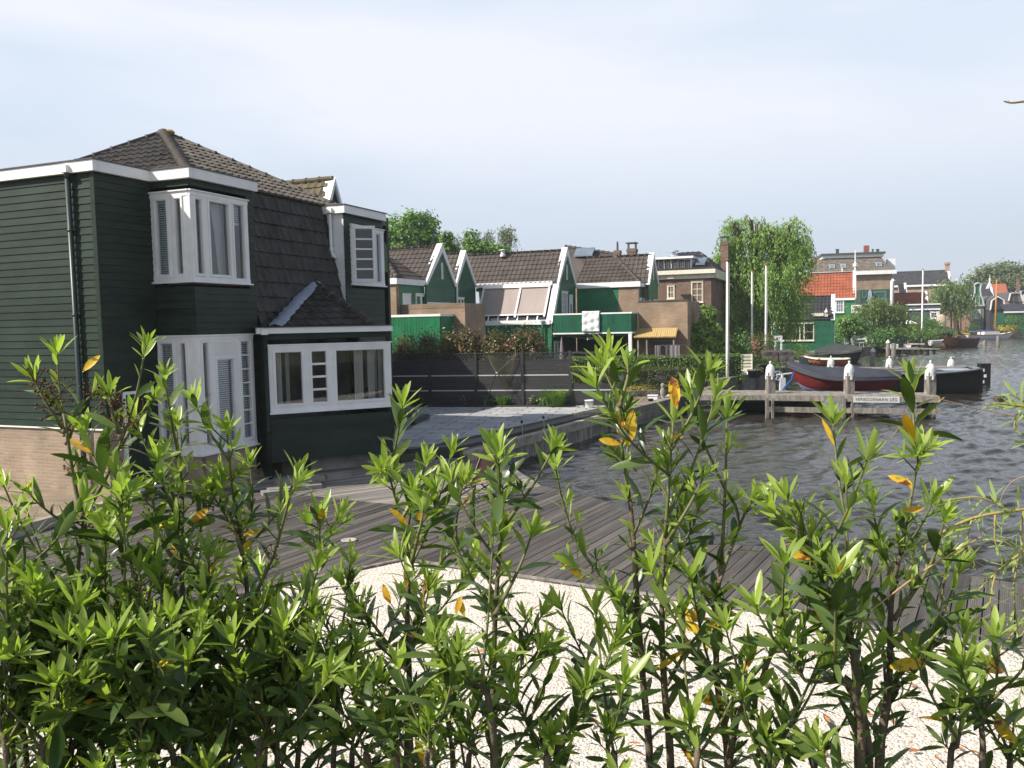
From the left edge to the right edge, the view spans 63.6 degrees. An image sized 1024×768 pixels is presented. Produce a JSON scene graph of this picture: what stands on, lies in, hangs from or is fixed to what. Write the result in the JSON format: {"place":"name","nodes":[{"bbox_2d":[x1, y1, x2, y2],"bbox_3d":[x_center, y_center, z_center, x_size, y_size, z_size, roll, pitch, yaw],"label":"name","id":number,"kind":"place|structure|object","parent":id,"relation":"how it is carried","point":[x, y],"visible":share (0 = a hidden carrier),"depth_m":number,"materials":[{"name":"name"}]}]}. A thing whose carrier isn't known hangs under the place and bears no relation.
{"place":"outdoors","nodes":[
{"label":"outdoors","id":0,"kind":"place"},
{"bbox_2d":[0,487,109,528],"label":"path","id":1,"kind":"structure","parent":0,"point":[55,498],"depth_m":14.53,"materials":[{"name":"stone"}]},
{"bbox_2d":[388,405,604,455],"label":"patio","id":2,"kind":"structure","parent":0,"point":[461,422],"depth_m":25.27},
{"bbox_2d":[392,351,571,404],"bbox_3d":[-2.134,-0.126,29.759,8.597,2.030,0.100,0,4,11],"label":"garden fence","id":3,"kind":"object","parent":2,"relation":"on","point":[430,378],"visible":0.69,"depth_m":29.55,"materials":[{"name":"wood"}]},
{"bbox_2d":[387,409,605,459],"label":"patio kerb","id":4,"kind":"structure","parent":2,"relation":"on","point":[443,451],"depth_m":21.25,"materials":[{"name":"concrete"}]},
{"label":"soil","id":5,"kind":"structure","parent":2,"relation":"on","visible":0},
{"bbox_2d":[531,388,572,405],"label":"grass clump","id":6,"kind":"object","parent":5,"relation":"on","point":[555,399],"visible":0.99,"depth_m":28.56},
{"bbox_2d":[0,561,1023,767],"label":"gravel","id":7,"kind":"structure","parent":0,"point":[906,740],"depth_m":6.97,"materials":[{"name":"gravel"}]},
{"bbox_2d":[0,0,1023,320],"label":"sky","id":8,"kind":"structure","parent":0,"point":[883,125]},
{"bbox_2d":[467,247,576,380],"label":"terraced house","id":9,"kind":"structure","parent":0,"point":[535,287],"depth_m":43.06,"materials":[{"name":"green paint"}]},
{"bbox_2d":[161,323,959,492],"bbox_3d":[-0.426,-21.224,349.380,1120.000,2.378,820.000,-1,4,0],"label":"ground","id":10,"kind":"structure","parent":0,"point":[404,458],"depth_m":21.30,"materials":[{"name":"concrete"}]},
{"bbox_2d":[0,128,394,497],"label":"dark green house","id":11,"kind":"structure","parent":10,"relation":"on","point":[260,300],"depth_m":15.91,"materials":[{"name":"wood"}]},
{"bbox_2d":[122,389,165,491],"bbox_3d":[-6.954,1.064,15.593,0.121,1.900,0.895,1,4,22],"label":"door","id":12,"kind":"structure","parent":11,"relation":"in","point":[142,460],"depth_m":15.59,"materials":[{"name":"white paint"}]},
{"bbox_2d":[148,189,193,283],"bbox_3d":[-6.456,-2.771,15.619,1.060,1.725,0.195,1,4,22],"label":"window","id":13,"kind":"structure","parent":11,"relation":"in","point":[171,198],"depth_m":15.58,"materials":[{"name":"white paint"}]},
{"bbox_2d":[155,335,199,456],"bbox_3d":[-6.414,0.220,15.842,1.100,2.305,0.195,1,4,22],"label":"window","id":14,"kind":"structure","parent":11,"relation":"in","point":[174,343],"depth_m":15.75,"materials":[{"name":"white paint"}]},
{"bbox_2d":[186,188,253,284],"bbox_3d":[-5.750,-2.824,16.144,0.275,1.725,1.662,1,4,22],"label":"window","id":15,"kind":"structure","parent":11,"relation":"in","point":[225,249],"depth_m":16.19,"materials":[{"name":"white paint"}]},
{"bbox_2d":[193,333,259,456],"bbox_3d":[-5.653,0.168,16.346,0.195,2.305,1.662,1,4,22],"label":"window","id":16,"kind":"structure","parent":11,"relation":"in","point":[218,348],"depth_m":16.36,"materials":[{"name":"white paint"}]},
{"bbox_2d":[267,341,391,414],"bbox_3d":[-3.834,-0.154,17.595,2.696,1.441,0.145,-3,5,-27],"label":"window","id":17,"kind":"structure","parent":11,"relation":"in","point":[332,403],"depth_m":17.51,"materials":[{"name":"white paint"}]},
{"bbox_2d":[349,223,387,286],"bbox_3d":[-3.683,-3.254,21.091,0.145,1.505,1.626,1,4,22],"label":"window","id":18,"kind":"structure","parent":11,"relation":"in","point":[379,238],"depth_m":21.58,"materials":[{"name":"white paint"}]},
{"bbox_2d":[357,340,383,397],"bbox_3d":[-3.201,-0.286,19.239,0.145,1.441,2.160,-3,5,-27],"label":"curtain","id":19,"kind":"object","parent":11,"relation":"in","point":[365,373],"depth_m":19.47,"materials":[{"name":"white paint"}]},
{"bbox_2d":[392,326,424,400],"bbox_3d":[-4.082,-0.335,31.063,1.986,3.773,1.610,-1,4,0],"label":"photinia shrub","id":20,"kind":"object","parent":10,"relation":"on","point":[403,348],"visible":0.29,"depth_m":30.83,"materials":[{"name":"green plant"}]},
{"bbox_2d":[386,205,441,247],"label":"chestnut tree","id":21,"kind":"object","parent":10,"relation":"on","point":[407,230],"visible":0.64,"depth_m":66.35,"materials":[{"name":"green plant"}]},
{"bbox_2d":[399,324,450,400],"bbox_3d":[-3.052,-0.350,30.871,1.658,4.040,1.722,3,6,44],"label":"photinia shrub","id":22,"kind":"object","parent":10,"relation":"on","point":[433,347],"visible":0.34,"depth_m":30.59,"materials":[{"name":"green plant"}]},
{"bbox_2d":[389,243,485,354],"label":"terraced house","id":23,"kind":"structure","parent":10,"relation":"on","point":[414,270],"depth_m":36.88,"materials":[{"name":"green paint"}]},
{"bbox_2d":[424,250,476,302],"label":"terraced house","id":24,"kind":"structure","parent":10,"relation":"on","point":[464,277],"depth_m":42.62,"materials":[{"name":"green paint"}]},
{"bbox_2d":[437,324,465,385],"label":"photinia shrub","id":25,"kind":"object","parent":10,"relation":"on","point":[451,341],"visible":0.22,"depth_m":30.47,"materials":[{"name":"green plant"}]},
{"bbox_2d":[448,322,483,385],"bbox_3d":[-1.599,-0.343,30.514,1.564,4.126,1.630,-1,4,0],"label":"photinia shrub","id":26,"kind":"object","parent":10,"relation":"on","point":[470,343],"visible":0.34,"depth_m":30.30,"materials":[{"name":"green plant"}]},
{"bbox_2d":[461,228,513,300],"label":"lime tree","id":27,"kind":"object","parent":10,"relation":"on","point":[472,245],"visible":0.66,"depth_m":60.97,"materials":[{"name":"green plant"}]},
{"bbox_2d":[474,326,517,380],"bbox_3d":[-0.693,-0.594,30.447,2.111,3.799,1.544,-1,4,0],"label":"photinia shrub","id":28,"kind":"object","parent":10,"relation":"on","point":[499,347],"visible":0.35,"depth_m":30.15,"materials":[{"name":"green plant"}]},
{"bbox_2d":[501,317,555,395],"bbox_3d":[0.427,-0.498,30.201,2.465,3.902,1.583,-1,4,0],"label":"photinia shrub","id":29,"kind":"object","parent":10,"relation":"on","point":[517,347],"visible":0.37,"depth_m":29.94,"materials":[{"name":"green plant"}]},
{"bbox_2d":[463,415,608,463],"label":"sheet pile wall","id":30,"kind":"structure","parent":10,"relation":"on","point":[579,431],"depth_m":21.98,"materials":[{"name":"metal"}]},
{"bbox_2d":[552,253,698,357],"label":"terraced house","id":31,"kind":"structure","parent":10,"relation":"on","point":[619,293],"depth_m":44.18,"materials":[{"name":"green paint"}]},
{"bbox_2d":[582,311,599,331],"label":"duvet","id":32,"kind":"object","parent":31,"relation":"hanging from","point":[590,321],"visible":1,"depth_m":40.55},
{"bbox_2d":[572,366,690,393],"bbox_3d":[4.674,-0.120,32.868,4.886,1.264,0.959,-1,4,2],"label":"clipped hedge","id":33,"kind":"object","parent":10,"relation":"on","point":[646,376],"visible":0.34,"depth_m":32.56,"materials":[{"name":"green plant"}]},
{"bbox_2d":[566,353,744,383],"bbox_3d":[6.503,-0.609,37.807,8.132,1.595,1.033,-1,4,4],"label":"clipped hedge","id":34,"kind":"object","parent":10,"relation":"on","point":[735,363],"visible":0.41,"depth_m":37.39,"materials":[{"name":"green plant"}]},
{"bbox_2d":[634,328,677,356],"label":"garden hut","id":35,"kind":"object","parent":10,"relation":"on","point":[655,332],"visible":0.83,"depth_m":40.07,"materials":[{"name":"yellow wood"}]},
{"bbox_2d":[601,386,722,432],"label":"quay wall","id":36,"kind":"structure","parent":10,"relation":"on","point":[650,411],"depth_m":28.67,"materials":[{"name":"concrete"}]},
{"bbox_2d":[715,367,783,389],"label":"quay wall","id":37,"kind":"structure","parent":10,"relation":"on","point":[755,384],"depth_m":38.30,"materials":[{"name":"concrete"}]},
{"bbox_2d":[710,215,822,350],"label":"weeping willow","id":38,"kind":"object","parent":10,"relation":"on","point":[788,257],"visible":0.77,"depth_m":55.92,"materials":[{"name":"green plant"}]},
{"bbox_2d":[770,294,834,352],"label":"green cottage","id":39,"kind":"structure","parent":10,"relation":"on","point":[825,324],"depth_m":70.45,"materials":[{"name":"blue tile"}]},
{"bbox_2d":[795,250,860,344],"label":"orange roofed house","id":40,"kind":"structure","parent":10,"relation":"on","point":[841,286],"depth_m":84.77,"materials":[{"name":"tile"}]},
{"bbox_2d":[834,312,870,344],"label":"round tree","id":41,"kind":"object","parent":10,"relation":"on","point":[846,326],"visible":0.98,"depth_m":75.49,"materials":[{"name":"green plant"}]},
{"bbox_2d":[855,289,889,338],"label":"green extension","id":42,"kind":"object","parent":10,"relation":"on","point":[862,296],"visible":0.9,"depth_m":103.69,"materials":[{"name":"teal paint"}]},
{"bbox_2d":[844,296,919,335],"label":"weeping willow","id":43,"kind":"object","parent":10,"relation":"on","point":[875,312],"visible":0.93,"depth_m":81.30,"materials":[{"name":"green plant"}]},
{"bbox_2d":[868,322,924,345],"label":"garden shrub","id":44,"kind":"object","parent":10,"relation":"on","point":[896,332],"visible":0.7,"depth_m":79.91,"materials":[{"name":"green plant"}]},
{"bbox_2d":[784,333,1023,372],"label":"quay wall","id":45,"kind":"structure","parent":10,"relation":"on","point":[866,350],"depth_m":76.15,"materials":[{"name":"concrete"}]},
{"bbox_2d":[904,303,940,334],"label":"flat roofed house","id":46,"kind":"structure","parent":10,"relation":"on","point":[935,307],"depth_m":107.63,"materials":[{"name":"grey wood"}]},
{"bbox_2d":[927,273,980,334],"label":"weeping willow","id":47,"kind":"object","parent":10,"relation":"on","point":[958,303],"visible":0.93,"depth_m":122.59,"materials":[{"name":"green plant"}]},
{"bbox_2d":[969,282,984,330],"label":"bell gable house","id":48,"kind":"structure","parent":10,"relation":"on","point":[977,290],"depth_m":133.53,"materials":[{"name":"green paint"}]},
{"bbox_2d":[946,587,1015,639],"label":"deck joists","id":49,"kind":"object","parent":10,"relation":"on","point":[982,611],"depth_m":8.99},
{"bbox_2d":[225,458,540,507],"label":"deck","id":50,"kind":"structure","parent":49,"relation":"on","point":[354,487],"depth_m":16.20,"materials":[{"name":"wood"}]},
{"bbox_2d":[0,486,1023,652],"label":"timber deck","id":51,"kind":"structure","parent":49,"relation":"on","point":[602,524],"depth_m":11.35,"materials":[{"name":"wood"}]},
{"bbox_2d":[0,498,115,541],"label":"timber beam","id":52,"kind":"structure","parent":51,"relation":"on","point":[38,522],"depth_m":13.02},
{"bbox_2d":[456,454,496,501],"bbox_3d":[-0.614,1.655,14.778,0.618,0.806,0.545,2,5,38],"label":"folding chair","id":53,"kind":"object","parent":51,"relation":"on","point":[482,464],"visible":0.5,"depth_m":14.65,"materials":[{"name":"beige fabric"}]},
{"bbox_2d":[117,558,1023,650],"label":"deck edging","id":54,"kind":"object","parent":49,"relation":"on","point":[559,581],"visible":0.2,"depth_m":9.85,"materials":[{"name":"wood"}]},
{"bbox_2d":[982,295,1004,331],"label":"gambrel house","id":55,"kind":"structure","parent":10,"relation":"on","point":[989,307],"depth_m":132.02,"materials":[{"name":"white paint"}]},
{"bbox_2d":[966,260,1023,294],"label":"round tree","id":56,"kind":"object","parent":10,"relation":"on","point":[1006,273],"visible":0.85,"depth_m":181.96,"materials":[{"name":"green plant"}]},
{"bbox_2d":[993,304,1023,332],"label":"green boathouse","id":57,"kind":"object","parent":10,"relation":"on","point":[1009,309],"visible":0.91,"depth_m":128.10,"materials":[{"name":"paint"}]},
{"bbox_2d":[565,245,612,350],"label":"terraced house","id":58,"kind":"structure","parent":0,"point":[578,256],"depth_m":55.36,"materials":[{"name":"wood"}]},
{"bbox_2d":[616,394,660,407],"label":"brick terrace","id":59,"kind":"structure","parent":0,"point":[645,399],"depth_m":30.98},
{"bbox_2d":[572,384,619,404],"bbox_3d":[2.971,0.405,28.840,1.750,0.900,0.100,0,4,11],"label":"fence","id":60,"kind":"object","parent":59,"relation":"on","point":[579,397],"visible":0.41,"depth_m":28.89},
{"bbox_2d":[655,250,730,334],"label":"brick house","id":61,"kind":"structure","parent":0,"point":[695,277],"depth_m":51.25,"materials":[{"name":"brown brick"}]},
{"bbox_2d":[509,337,1023,589],"bbox_3d":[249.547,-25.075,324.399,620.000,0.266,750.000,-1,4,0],"label":"water","id":62,"kind":"structure","parent":0,"point":[782,446],"depth_m":19.69,"materials":[{"name":"grey liquid"}]},
{"bbox_2d":[765,361,774,413],"bbox_3d":[9.390,0.354,30.006,0.360,2.375,0.360,-2,4,-6],"label":"mooring post","id":63,"kind":"object","parent":62,"relation":"in","point":[770,379],"visible":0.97,"depth_m":29.85,"materials":[{"name":"white wood"}]},
{"bbox_2d":[730,400,822,411],"bbox_3d":[10.117,0.809,31.758,3.200,0.464,1.300,-1,4,0],"label":"pontoon","id":64,"kind":"object","parent":62,"relation":"on","point":[752,405],"visible":0.26,"depth_m":31.11,"materials":[{"name":"black wood"}]},
{"bbox_2d":[687,389,940,417],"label":"timber jetty","id":65,"kind":"object","parent":62,"relation":"in","point":[839,396],"visible":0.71,"depth_m":28.97,"materials":[{"name":"grey wood"}]},
{"bbox_2d":[815,344,862,362],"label":"covered motorboat","id":66,"kind":"object","parent":62,"relation":"on","point":[853,352],"visible":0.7,"depth_m":63.67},
{"bbox_2d":[786,361,902,391],"bbox_3d":[13.102,-0.280,32.683,4.281,1.304,1.860,0,4,17],"label":"red boat","id":67,"kind":"object","parent":62,"relation":"on","point":[807,377],"visible":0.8,"depth_m":32.14,"materials":[{"name":"wood"}]},
{"bbox_2d":[843,361,854,416],"bbox_3d":[11.918,0.363,29.188,0.360,2.375,0.360,-2,4,-6],"label":"mooring post","id":68,"kind":"object","parent":62,"relation":"in","point":[849,380],"visible":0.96,"depth_m":29.04,"materials":[{"name":"white wood"}]},
{"bbox_2d":[924,360,936,416],"bbox_3d":[14.382,0.370,28.396,0.360,2.375,0.360,-2,4,-6],"label":"mooring post","id":69,"kind":"object","parent":62,"relation":"in","point":[930,372],"visible":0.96,"depth_m":28.25,"materials":[{"name":"white wood"}]},
{"bbox_2d":[888,366,982,394],"bbox_3d":[17.973,0.004,37.045,5.732,1.512,2.050,0,4,12],"label":"black barge","id":70,"kind":"object","parent":62,"relation":"on","point":[963,380],"visible":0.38,"depth_m":36.03,"materials":[{"name":"grey metal"}]},
{"bbox_2d":[861,363,990,385],"bbox_3d":[18.870,0.149,40.976,8.660,2.275,1.726,-1,4,3],"label":"gunwale","id":71,"kind":"object","parent":70,"relation":"attached to","point":[986,367],"visible":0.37,"depth_m":39.94,"materials":[{"name":"black wood"}]},
{"bbox_2d":[942,336,979,347],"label":"brown rowing boat","id":72,"kind":"object","parent":62,"relation":"on","point":[951,342],"visible":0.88,"depth_m":88.19,"materials":[{"name":"brown wood"}]},
{"bbox_2d":[960,279,1012,339],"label":"white sailboat","id":73,"kind":"object","parent":62,"relation":"on","point":[991,334],"visible":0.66,"depth_m":113.54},
{"bbox_2d":[810,245,896,290],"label":"mansard building","id":74,"kind":"structure","parent":0,"point":[874,270],"depth_m":112.04,"materials":[{"name":"brown brick"}]},
{"bbox_2d":[894,291,927,331],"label":"orange house","id":75,"kind":"structure","parent":0,"point":[910,298],"depth_m":117.05,"materials":[{"name":"tile"}]},
{"bbox_2d":[892,262,950,326],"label":"slate roofed house","id":76,"kind":"structure","parent":0,"point":[912,280],"depth_m":133.50,"materials":[{"name":"tile"}]},
{"bbox_2d":[863,479,1023,579],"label":"willow branch","id":77,"kind":"object","parent":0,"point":[1006,512],"visible":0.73,"depth_m":1.96,"materials":[{"name":"green plant"}]},
{"bbox_2d":[970,525,1023,724],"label":"shrub","id":78,"kind":"object","parent":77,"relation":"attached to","point":[1013,593],"visible":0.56,"depth_m":2.08,"materials":[{"name":"green plant"}]},
{"bbox_2d":[981,380,1023,448],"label":"willow branch","id":79,"kind":"object","parent":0,"point":[1014,404],"visible":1,"depth_m":1.94,"materials":[{"name":"green plant"}]},
{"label":"quay paving","id":80,"kind":"structure","parent":0,"visible":0},
{"bbox_2d":[690,304,737,356],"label":"kiwi bush","id":81,"kind":"object","parent":80,"relation":"on","point":[709,335],"visible":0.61,"depth_m":41.09,"materials":[{"name":"green plant"}]},
{"bbox_2d":[725,259,729,376],"bbox_3d":[9.629,-2.786,36.916,0.210,5.588,0.210,-1,4,0],"label":"flagpole","id":82,"kind":"object","parent":80,"relation":"on","point":[727,340],"visible":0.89,"depth_m":36.89,"materials":[{"name":"white paint"}]},
{"bbox_2d":[761,350,799,367],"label":"garden sofa","id":83,"kind":"object","parent":80,"relation":"on","point":[780,356],"visible":0.67,"depth_m":45.17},
{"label":"bank","id":84,"kind":"structure","parent":0,"visible":0},
{"bbox_2d":[0,471,136,767],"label":"laurel shrub","id":85,"kind":"object","parent":84,"relation":"on","point":[31,578],"visible":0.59,"depth_m":1.61,"materials":[{"name":"green plant"}]},
{"bbox_2d":[0,580,151,767],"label":"laurel shrub","id":86,"kind":"object","parent":84,"relation":"on","point":[53,751],"visible":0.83,"depth_m":1.57,"materials":[{"name":"green plant"}]},
{"bbox_2d":[0,326,169,583],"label":"laurel shrub","id":87,"kind":"object","parent":84,"relation":"on","point":[109,388],"visible":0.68,"depth_m":1.74,"materials":[{"name":"green plant"}]},
{"bbox_2d":[17,408,172,767],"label":"laurel shrub","id":88,"kind":"object","parent":84,"relation":"on","point":[102,461],"visible":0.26,"depth_m":1.69,"materials":[{"name":"green plant"}]},
{"bbox_2d":[36,492,224,767],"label":"laurel shrub","id":89,"kind":"object","parent":84,"relation":"on","point":[140,557],"visible":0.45,"depth_m":1.65,"materials":[{"name":"green plant"}]},
{"bbox_2d":[66,606,325,767],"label":"laurel shrub","id":90,"kind":"object","parent":84,"relation":"on","point":[163,655],"visible":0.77,"depth_m":1.60,"materials":[{"name":"green plant"}]},
{"bbox_2d":[127,498,272,767],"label":"laurel shrub","id":91,"kind":"object","parent":84,"relation":"on","point":[207,581],"visible":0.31,"depth_m":1.79,"materials":[{"name":"green plant"}]},
{"bbox_2d":[118,358,284,767],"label":"laurel shrub","id":92,"kind":"object","parent":84,"relation":"on","point":[173,420],"visible":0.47,"depth_m":1.86,"materials":[{"name":"green plant"}]},
{"bbox_2d":[147,377,320,767],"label":"laurel shrub","id":93,"kind":"object","parent":84,"relation":"on","point":[243,529],"visible":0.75,"depth_m":1.91,"materials":[{"name":"green plant"}]},
{"bbox_2d":[196,540,382,767],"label":"laurel shrub","id":94,"kind":"object","parent":84,"relation":"on","point":[286,728],"visible":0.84,"depth_m":1.71,"materials":[{"name":"green plant"}]},
{"bbox_2d":[228,489,355,767],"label":"laurel shrub","id":95,"kind":"object","parent":84,"relation":"on","point":[318,513],"visible":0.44,"depth_m":2.15,"materials":[{"name":"green plant"}]},
{"bbox_2d":[278,614,446,767],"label":"laurel shrub","id":96,"kind":"object","parent":84,"relation":"on","point":[337,643],"visible":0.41,"depth_m":1.76,"materials":[{"name":"green plant"}]},
{"bbox_2d":[287,590,485,767],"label":"laurel shrub","id":97,"kind":"object","parent":84,"relation":"on","point":[394,725],"visible":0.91,"depth_m":1.64,"materials":[{"name":"green plant"}]},
{"bbox_2d":[306,381,490,767],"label":"laurel shrub","id":98,"kind":"object","parent":84,"relation":"on","point":[417,503],"visible":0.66,"depth_m":1.87,"materials":[{"name":"green plant"}]},
{"bbox_2d":[344,614,570,767],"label":"laurel shrub","id":99,"kind":"object","parent":84,"relation":"on","point":[464,729],"visible":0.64,"depth_m":1.72,"materials":[{"name":"green plant"}]},
{"bbox_2d":[366,423,578,767],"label":"laurel shrub","id":100,"kind":"object","parent":84,"relation":"on","point":[491,600],"visible":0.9,"depth_m":1.72,"materials":[{"name":"green plant"}]},
{"bbox_2d":[483,606,648,767],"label":"laurel shrub","id":101,"kind":"object","parent":84,"relation":"on","point":[558,750],"visible":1,"depth_m":1.67,"materials":[{"name":"green plant"}]},
{"bbox_2d":[536,328,704,767],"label":"laurel shrub","id":102,"kind":"object","parent":84,"relation":"on","point":[625,412],"visible":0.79,"depth_m":1.81,"materials":[{"name":"green plant"}]},
{"bbox_2d":[571,347,745,767],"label":"laurel shrub","id":103,"kind":"object","parent":84,"relation":"on","point":[668,465],"visible":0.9,"depth_m":1.71,"materials":[{"name":"green plant"}]},
{"bbox_2d":[573,584,780,767],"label":"laurel shrub","id":104,"kind":"object","parent":84,"relation":"on","point":[612,722],"visible":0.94,"depth_m":1.63,"materials":[{"name":"green plant"}]},
{"bbox_2d":[623,369,824,767],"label":"laurel shrub","id":105,"kind":"object","parent":84,"relation":"on","point":[711,673],"visible":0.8,"depth_m":1.68,"materials":[{"name":"green plant"}]},
{"bbox_2d":[722,536,981,715],"bbox_3d":[0.673,0.482,1.640,0.513,0.355,0.004,-1,4,0],"label":"bare twig","id":106,"kind":"object","parent":105,"relation":"attached to","point":[933,564],"visible":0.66,"depth_m":1.63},
{"bbox_2d":[710,597,901,767],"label":"laurel shrub","id":107,"kind":"object","parent":84,"relation":"on","point":[764,735],"visible":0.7,"depth_m":1.63,"materials":[{"name":"green plant"}]},
{"bbox_2d":[730,394,895,767],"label":"laurel shrub","id":108,"kind":"object","parent":84,"relation":"on","point":[811,556],"visible":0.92,"depth_m":1.60,"materials":[{"name":"green plant"}]},
{"bbox_2d":[811,357,1003,767],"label":"laurel shrub","id":109,"kind":"object","parent":84,"relation":"on","point":[916,438],"visible":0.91,"depth_m":1.75,"materials":[{"name":"green plant"}]},
{"bbox_2d":[886,605,1023,767],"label":"laurel shrub","id":110,"kind":"object","parent":84,"relation":"on","point":[964,673],"visible":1,"depth_m":1.64,"materials":[{"name":"green plant"}]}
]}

